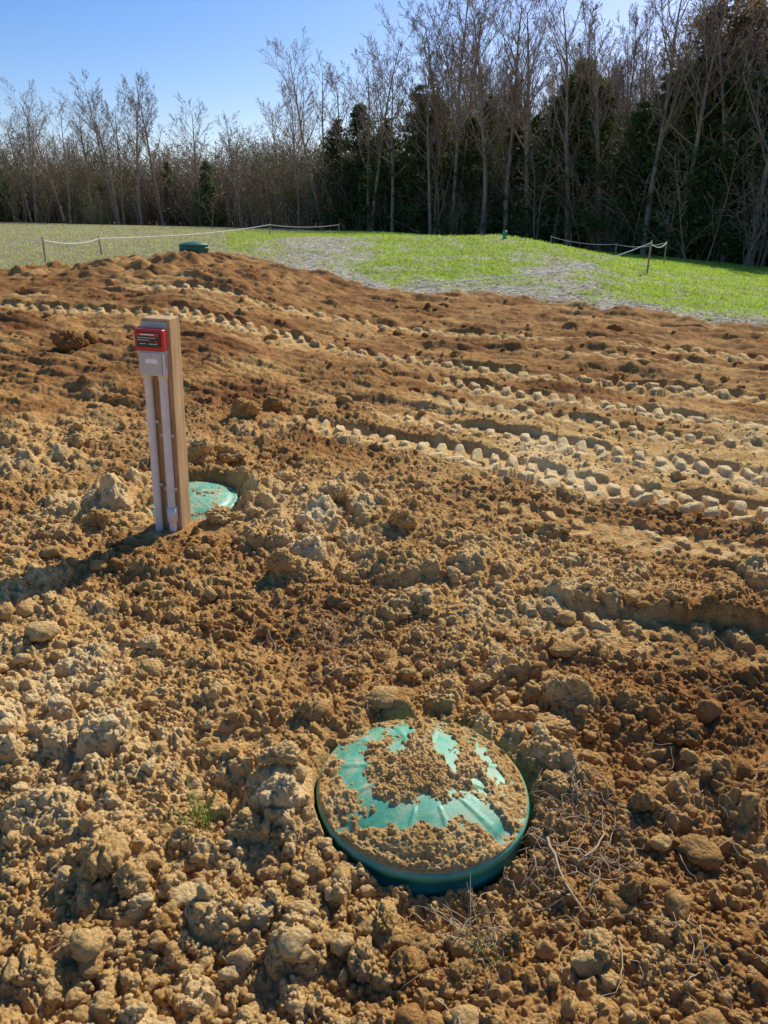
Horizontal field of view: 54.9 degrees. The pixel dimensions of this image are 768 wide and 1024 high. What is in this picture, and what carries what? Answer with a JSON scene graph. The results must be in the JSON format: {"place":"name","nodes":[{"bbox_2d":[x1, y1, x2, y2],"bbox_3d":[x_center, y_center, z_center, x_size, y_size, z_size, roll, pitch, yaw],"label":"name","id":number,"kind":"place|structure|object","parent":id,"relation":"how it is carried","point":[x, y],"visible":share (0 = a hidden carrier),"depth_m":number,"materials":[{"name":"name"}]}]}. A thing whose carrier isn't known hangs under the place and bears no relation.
{"place":"outdoors","nodes":[
{"label":"outdoors","id":0,"kind":"place"},
{"bbox_2d":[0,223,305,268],"bbox_3d":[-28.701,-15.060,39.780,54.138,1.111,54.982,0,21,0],"label":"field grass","id":1,"kind":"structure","parent":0,"point":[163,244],"depth_m":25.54,"materials":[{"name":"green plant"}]},
{"bbox_2d":[0,222,767,1023],"bbox_3d":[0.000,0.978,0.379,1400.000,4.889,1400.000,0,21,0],"label":"ground","id":2,"kind":"structure","parent":0,"point":[672,384],"depth_m":3.64,"materials":[{"name":"soil"}]},
{"bbox_2d":[0,170,19,221],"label":"cedar tree","id":3,"kind":"object","parent":2,"relation":"on","point":[2,213],"visible":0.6,"depth_m":77.97,"materials":[{"name":"green plant"}]},
{"bbox_2d":[0,92,56,222],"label":"bare tree","id":4,"kind":"object","parent":2,"relation":"on","point":[18,140],"visible":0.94,"depth_m":74.26,"materials":[{"name":"grey plant"}]},
{"bbox_2d":[41,237,45,262],"bbox_3d":[-7.463,-5.645,16.261,0.062,0.762,0.062,-7,22,-22],"label":"wooden stake","id":5,"kind":"object","parent":2,"relation":"on","point":[42,239],"visible":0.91,"depth_m":16.21,"materials":[{"name":"brown wood"}]},
{"bbox_2d":[0,77,87,223],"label":"bare tree","id":6,"kind":"object","parent":2,"relation":"on","point":[46,169],"visible":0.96,"depth_m":73.86,"materials":[{"name":"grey plant"}]},
{"bbox_2d":[61,102,106,223],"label":"bare tree","id":7,"kind":"object","parent":2,"relation":"on","point":[88,170],"visible":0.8,"depth_m":73.54,"materials":[{"name":"grey plant"}]},
{"bbox_2d":[72,189,116,224],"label":"green shrub","id":8,"kind":"object","parent":2,"relation":"on","point":[101,212],"visible":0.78,"depth_m":75.22,"materials":[{"name":"green plant"}]},
{"bbox_2d":[78,192,112,223],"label":"green shrub","id":9,"kind":"object","parent":2,"relation":"on","point":[85,211],"visible":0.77,"depth_m":75.49,"materials":[{"name":"green plant"}]},
{"bbox_2d":[51,67,141,224],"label":"bare tree","id":10,"kind":"object","parent":2,"relation":"on","point":[100,141],"visible":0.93,"depth_m":73.14,"materials":[{"name":"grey plant"}]},
{"bbox_2d":[110,72,165,224],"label":"bare tree","id":11,"kind":"object","parent":2,"relation":"on","point":[136,170],"visible":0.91,"depth_m":72.06,"materials":[{"name":"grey plant"}]},
{"bbox_2d":[113,69,164,225],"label":"bare tree","id":12,"kind":"object","parent":2,"relation":"on","point":[152,167],"visible":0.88,"depth_m":72.33,"materials":[{"name":"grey plant"}]},
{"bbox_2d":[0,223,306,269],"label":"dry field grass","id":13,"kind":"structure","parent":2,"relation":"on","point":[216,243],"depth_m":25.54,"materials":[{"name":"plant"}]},
{"bbox_2d":[134,315,190,531],"bbox_3d":[-1.149,-0.193,3.914,0.156,1.630,0.201,5,22,7],"label":"control panel post","id":14,"kind":"object","parent":2,"relation":"on","point":[157,343],"visible":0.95,"depth_m":3.76,"materials":[{"name":"brown wood"}]},
{"bbox_2d":[147,481,238,521],"bbox_3d":[-1.167,0.059,4.430,0.610,0.405,0.610,-8,26,-15],"label":"septic tank lid","id":15,"kind":"object","parent":2,"relation":"on","point":[205,496],"visible":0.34,"depth_m":4.32,"materials":[{"name":"green plastic"}]},
{"bbox_2d":[164,92,222,226],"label":"bare tree","id":16,"kind":"object","parent":2,"relation":"on","point":[194,154],"visible":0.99,"depth_m":70.81,"materials":[{"name":"grey plant"}]},
{"bbox_2d":[178,241,208,253],"bbox_3d":[-3.950,-5.418,15.382,0.610,0.397,0.610,-6,22,-16],"label":"septic tank lid","id":17,"kind":"object","parent":2,"relation":"on","point":[197,247],"visible":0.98,"depth_m":15.14,"materials":[{"name":"teal plastic"}]},
{"bbox_2d":[143,765,245,845],"bbox_3d":[-0.521,0.804,2.007,0.248,0.113,0.292,8,23,19],"label":"grass tuft","id":18,"kind":"object","parent":2,"relation":"on","point":[202,809],"visible":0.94,"depth_m":2.02,"materials":[{"name":"green plant"}]},
{"bbox_2d":[186,160,232,226],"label":"cedar tree","id":19,"kind":"object","parent":2,"relation":"on","point":[205,188],"visible":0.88,"depth_m":73.18,"materials":[{"name":"green plant"}]},
{"bbox_2d":[215,110,247,227],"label":"bare tree","id":20,"kind":"object","parent":2,"relation":"on","point":[231,161],"visible":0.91,"depth_m":67.65,"materials":[{"name":"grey plant"}]},
{"bbox_2d":[226,125,275,227],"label":"bare tree","id":21,"kind":"object","parent":2,"relation":"on","point":[252,184],"visible":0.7,"depth_m":67.40,"materials":[{"name":"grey plant"}]},
{"bbox_2d":[268,78,318,228],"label":"bare tree","id":22,"kind":"object","parent":2,"relation":"on","point":[294,150],"visible":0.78,"depth_m":61.20,"materials":[{"name":"grey plant"}]},
{"bbox_2d":[255,78,332,228],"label":"bare tree","id":23,"kind":"object","parent":2,"relation":"on","point":[274,138],"visible":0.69,"depth_m":63.03,"materials":[{"name":"grey plant"}]},
{"bbox_2d":[256,26,351,229],"bbox_3d":[-5.401,-29.462,57.919,5.726,14.481,6.841,20,29,41],"label":"bare tree","id":24,"kind":"object","parent":2,"relation":"on","point":[301,125],"visible":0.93,"depth_m":57.18,"materials":[{"name":"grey plant"}]},
{"bbox_2d":[306,119,356,229],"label":"cedar tree","id":25,"kind":"object","parent":2,"relation":"on","point":[334,150],"visible":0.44,"depth_m":59.40,"materials":[{"name":"green plant"}]},
{"bbox_2d":[0,225,664,286],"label":"rope barrier","id":26,"kind":"object","parent":2,"relation":"on","point":[334,225],"visible":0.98,"depth_m":16.72,"materials":[{"name":"beige fabric"}]},
{"bbox_2d":[313,63,364,229],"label":"bare tree","id":27,"kind":"object","parent":2,"relation":"on","point":[339,126],"visible":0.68,"depth_m":57.49,"materials":[{"name":"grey plant"}]},
{"bbox_2d":[316,103,390,230],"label":"cedar tree","id":28,"kind":"object","parent":2,"relation":"on","point":[354,168],"visible":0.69,"depth_m":57.79,"materials":[{"name":"green plant"}]},
{"bbox_2d":[325,2,430,230],"bbox_3d":[-0.597,-28.064,53.708,6.079,14.908,9.071,-11,24,-27],"label":"bare tree","id":29,"kind":"object","parent":2,"relation":"on","point":[382,85],"visible":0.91,"depth_m":52.84,"materials":[{"name":"grey plant"}]},
{"bbox_2d":[342,118,414,230],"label":"cedar tree","id":30,"kind":"object","parent":2,"relation":"on","point":[384,166],"visible":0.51,"depth_m":56.01,"materials":[{"name":"green plant"}]},
{"bbox_2d":[0,268,767,1023],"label":"soil clods","id":31,"kind":"object","parent":2,"relation":"on","point":[336,942],"visible":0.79,"depth_m":1.94,"materials":[{"name":"brown soil"}]},
{"bbox_2d":[0,0,767,266],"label":"forest treeline","id":32,"kind":"object","parent":2,"relation":"on","point":[176,186],"visible":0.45,"depth_m":61.02,"materials":[{"name":"brown plant"}]},
{"bbox_2d":[0,265,767,1023],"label":"soil lumps","id":33,"kind":"object","parent":2,"relation":"on","point":[394,703],"visible":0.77,"depth_m":2.26,"materials":[{"name":"brown soil"}]},
{"bbox_2d":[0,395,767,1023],"bbox_3d":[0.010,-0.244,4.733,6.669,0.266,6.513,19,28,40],"label":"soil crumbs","id":34,"kind":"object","parent":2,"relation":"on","point":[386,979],"visible":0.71,"depth_m":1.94,"materials":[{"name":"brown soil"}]},
{"bbox_2d":[348,47,438,231],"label":"bare tree","id":35,"kind":"object","parent":2,"relation":"on","point":[392,180],"visible":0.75,"depth_m":52.83,"materials":[{"name":"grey plant"}]},
{"bbox_2d":[36,472,767,1021],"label":"roots","id":36,"kind":"object","parent":2,"relation":"on","point":[576,850],"visible":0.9,"depth_m":1.95,"materials":[{"name":"brown plant"}]},
{"bbox_2d":[375,84,459,234],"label":"cedar tree","id":37,"kind":"object","parent":2,"relation":"on","point":[403,159],"visible":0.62,"depth_m":53.69,"materials":[{"name":"green plant"}]},
{"bbox_2d":[367,12,470,234],"bbox_3d":[2.751,-25.604,50.346,5.293,13.253,8.123,10,23,24],"label":"bare tree","id":38,"kind":"object","parent":2,"relation":"on","point":[429,150],"visible":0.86,"depth_m":49.39,"materials":[{"name":"grey plant"}]},
{"bbox_2d":[316,715,528,896],"bbox_3d":[0.107,0.910,2.181,0.610,0.421,0.610,-5,24,-17],"label":"septic tank lid","id":39,"kind":"object","parent":2,"relation":"on","point":[426,807],"visible":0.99,"depth_m":2.02,"materials":[{"name":"teal plastic"}]},
{"bbox_2d":[395,100,469,235],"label":"cedar tree","id":40,"kind":"object","parent":2,"relation":"on","point":[448,171],"visible":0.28,"depth_m":53.19,"materials":[{"name":"green plant"}]},
{"bbox_2d":[382,0,518,235],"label":"bare tree","id":41,"kind":"object","parent":2,"relation":"on","point":[447,88],"visible":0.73,"depth_m":49.41,"materials":[{"name":"brown plant"}]},
{"bbox_2d":[419,190,489,235],"bbox_3d":[5.573,-21.123,52.195,4.315,3.420,5.076,-12,24,-29],"label":"green shrub","id":42,"kind":"object","parent":2,"relation":"on","point":[471,224],"visible":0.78,"depth_m":52.20,"materials":[{"name":"green plant"}]},
{"bbox_2d":[425,115,499,235],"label":"cedar tree","id":43,"kind":"object","parent":2,"relation":"on","point":[472,149],"visible":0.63,"depth_m":51.96,"materials":[{"name":"green plant"}]},
{"bbox_2d":[412,878,533,981],"bbox_3d":[0.202,0.967,1.716,0.245,0.119,0.246,19,28,39],"label":"grass tuft","id":44,"kind":"object","parent":2,"relation":"on","point":[467,932],"visible":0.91,"depth_m":1.73,"materials":[{"name":"beige plant"}]},
{"bbox_2d":[438,0,518,235],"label":"bare tree","id":45,"kind":"object","parent":2,"relation":"on","point":[484,147],"visible":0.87,"depth_m":47.85,"materials":[{"name":"grey plant"}]},
{"bbox_2d":[225,230,767,321],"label":"grass","id":46,"kind":"structure","parent":2,"relation":"on","point":[675,263],"depth_m":17.20,"materials":[{"name":"green plant"}]},
{"bbox_2d":[228,235,767,325],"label":"straw mulch","id":47,"kind":"object","parent":2,"relation":"on","point":[656,308],"visible":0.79,"depth_m":14.69,"materials":[{"name":"beige plant"}]},
{"bbox_2d":[470,914,529,970],"bbox_3d":[0.263,0.991,1.708,0.163,0.074,0.139,-13,25,-30],"label":"grass tuft","id":48,"kind":"object","parent":2,"relation":"on","point":[496,958],"visible":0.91,"depth_m":1.69,"materials":[{"name":"plant"}]},
{"bbox_2d":[502,231,506,238],"bbox_3d":[3.209,-7.271,19.704,0.128,0.416,0.128,0,21,0],"label":"vent pipe","id":49,"kind":"object","parent":2,"relation":"on","point":[504,233],"visible":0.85,"depth_m":19.63,"materials":[{"name":"green plastic"}]},
{"bbox_2d":[469,119,550,237],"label":"cedar tree","id":50,"kind":"object","parent":2,"relation":"on","point":[516,182],"visible":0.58,"depth_m":50.12,"materials":[{"name":"green plant"}]},
{"bbox_2d":[479,0,564,235],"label":"bare tree","id":51,"kind":"object","parent":2,"relation":"on","point":[506,204],"visible":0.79,"depth_m":46.97,"materials":[{"name":"grey plant"}]},
{"bbox_2d":[477,0,576,237],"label":"bare tree","id":52,"kind":"object","parent":2,"relation":"on","point":[527,125],"visible":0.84,"depth_m":46.22,"materials":[{"name":"brown plant"}]},
{"bbox_2d":[507,78,588,246],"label":"cedar tree","id":53,"kind":"object","parent":2,"relation":"on","point":[540,166],"visible":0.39,"depth_m":47.35,"materials":[{"name":"green plant"}]},
{"bbox_2d":[507,56,628,249],"bbox_3d":[12.724,-22.417,47.539,9.057,11.899,8.160,14,25,31],"label":"cedar tree","id":54,"kind":"object","parent":2,"relation":"on","point":[584,148],"visible":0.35,"depth_m":46.47,"materials":[{"name":"green plant"}]},
{"bbox_2d":[540,0,610,245],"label":"bare tree","id":55,"kind":"object","parent":2,"relation":"on","point":[566,112],"visible":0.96,"depth_m":44.00,"materials":[{"name":"brown plant"}]},
{"bbox_2d":[523,81,636,249],"bbox_3d":[13.071,-21.313,46.801,7.102,10.357,7.883,-16,26,-35],"label":"cedar tree","id":56,"kind":"object","parent":2,"relation":"on","point":[589,143],"visible":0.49,"depth_m":45.62,"materials":[{"name":"green plant"}]},
{"bbox_2d":[531,0,638,250],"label":"bare tree","id":57,"kind":"object","parent":2,"relation":"on","point":[590,35],"visible":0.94,"depth_m":43.80,"materials":[{"name":"brown plant"}]},
{"bbox_2d":[575,197,652,253],"bbox_3d":[14.499,-17.477,44.985,4.315,3.420,5.076,-8,23,-21],"label":"green shrub","id":58,"kind":"object","parent":2,"relation":"on","point":[605,241],"visible":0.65,"depth_m":45.06,"materials":[{"name":"green plant"}]},
{"bbox_2d":[585,101,681,254],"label":"cedar tree","id":59,"kind":"object","parent":2,"relation":"on","point":[637,141],"visible":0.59,"depth_m":44.16,"materials":[{"name":"green plant"}]},
{"bbox_2d":[578,68,701,255],"bbox_3d":[16.273,-20.104,43.959,8.218,10.797,7.404,17,27,38],"label":"cedar tree","id":60,"kind":"object","parent":2,"relation":"on","point":[640,156],"visible":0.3,"depth_m":43.29,"materials":[{"name":"green plant"}]},
{"bbox_2d":[646,240,652,273],"bbox_3d":[5.937,-5.607,16.598,0.062,0.932,0.062,-8,22,-22],"label":"wooden stake","id":61,"kind":"object","parent":2,"relation":"on","point":[651,242],"visible":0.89,"depth_m":16.56,"materials":[{"name":"brown wood"}]},
{"bbox_2d":[614,54,735,257],"bbox_3d":[17.584,-19.841,42.709,7.242,11.507,7.318,-6,22,-14],"label":"cedar tree","id":62,"kind":"object","parent":2,"relation":"on","point":[682,152],"visible":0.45,"depth_m":41.29,"materials":[{"name":"green plant"}]},
{"bbox_2d":[639,0,733,254],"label":"bare tree","id":63,"kind":"object","parent":2,"relation":"on","point":[663,129],"visible":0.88,"depth_m":40.42,"materials":[{"name":"brown plant"}]},
{"bbox_2d":[642,93,747,261],"bbox_3d":[18.196,-18.720,42.593,6.367,9.641,7.168,10,23,24],"label":"cedar tree","id":64,"kind":"object","parent":2,"relation":"on","point":[704,203],"visible":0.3,"depth_m":41.39,"materials":[{"name":"green plant"}]},
{"bbox_2d":[644,4,748,138],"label":"pine tree","id":65,"kind":"object","parent":2,"relation":"on","point":[700,24],"visible":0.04,"depth_m":42.86,"materials":[{"name":"green plant"}]},
{"bbox_2d":[633,0,767,258],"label":"bare tree","id":66,"kind":"object","parent":2,"relation":"on","point":[701,112],"visible":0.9,"depth_m":38.94,"materials":[{"name":"brown plant"}]},
{"bbox_2d":[653,56,767,263],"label":"cedar tree","id":67,"kind":"object","parent":2,"relation":"on","point":[736,120],"visible":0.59,"depth_m":40.34,"materials":[{"name":"green plant"}]},
{"bbox_2d":[673,106,767,263],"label":"cedar tree","id":68,"kind":"object","parent":2,"relation":"on","point":[737,197],"visible":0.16,"depth_m":41.00,"materials":[{"name":"green plant"}]},
{"bbox_2d":[706,788,738,826],"bbox_3d":[0.994,0.841,2.058,0.162,0.069,0.138,18,28,39],"label":"grass tuft","id":69,"kind":"object","parent":2,"relation":"on","point":[724,806],"visible":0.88,"depth_m":2.09,"materials":[{"name":"beige plant"}]},
{"bbox_2d":[679,0,767,262],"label":"bare tree","id":70,"kind":"object","parent":2,"relation":"on","point":[722,257],"visible":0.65,"depth_m":39.74,"materials":[{"name":"brown plant"}]},
{"bbox_2d":[679,0,767,131],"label":"pine tree","id":71,"kind":"object","parent":2,"relation":"on","point":[748,19],"visible":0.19,"depth_m":40.80,"materials":[{"name":"green plant"}]},
{"bbox_2d":[685,79,767,265],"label":"cedar tree","id":72,"kind":"object","parent":2,"relation":"on","point":[736,258],"visible":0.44,"depth_m":40.23,"materials":[{"name":"green plant"}]},
{"bbox_2d":[700,0,767,133],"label":"pine tree","id":73,"kind":"object","parent":2,"relation":"on","point":[742,16],"visible":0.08,"depth_m":41.01,"materials":[{"name":"green plant"}]},
{"bbox_2d":[729,0,767,116],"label":"pine tree","id":74,"kind":"object","parent":2,"relation":"on","point":[736,17],"visible":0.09,"depth_m":40.87,"materials":[{"name":"green plant"}]},
{"bbox_2d":[741,0,767,265],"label":"bare tree","id":75,"kind":"object","parent":2,"relation":"on","point":[765,170],"visible":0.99,"depth_m":37.41,"materials":[{"name":"brown plant"}]},
{"bbox_2d":[0,0,767,222],"label":"sky","id":76,"kind":"structure","parent":0,"point":[204,50],"materials":[{"name":"blue"}]}
]}

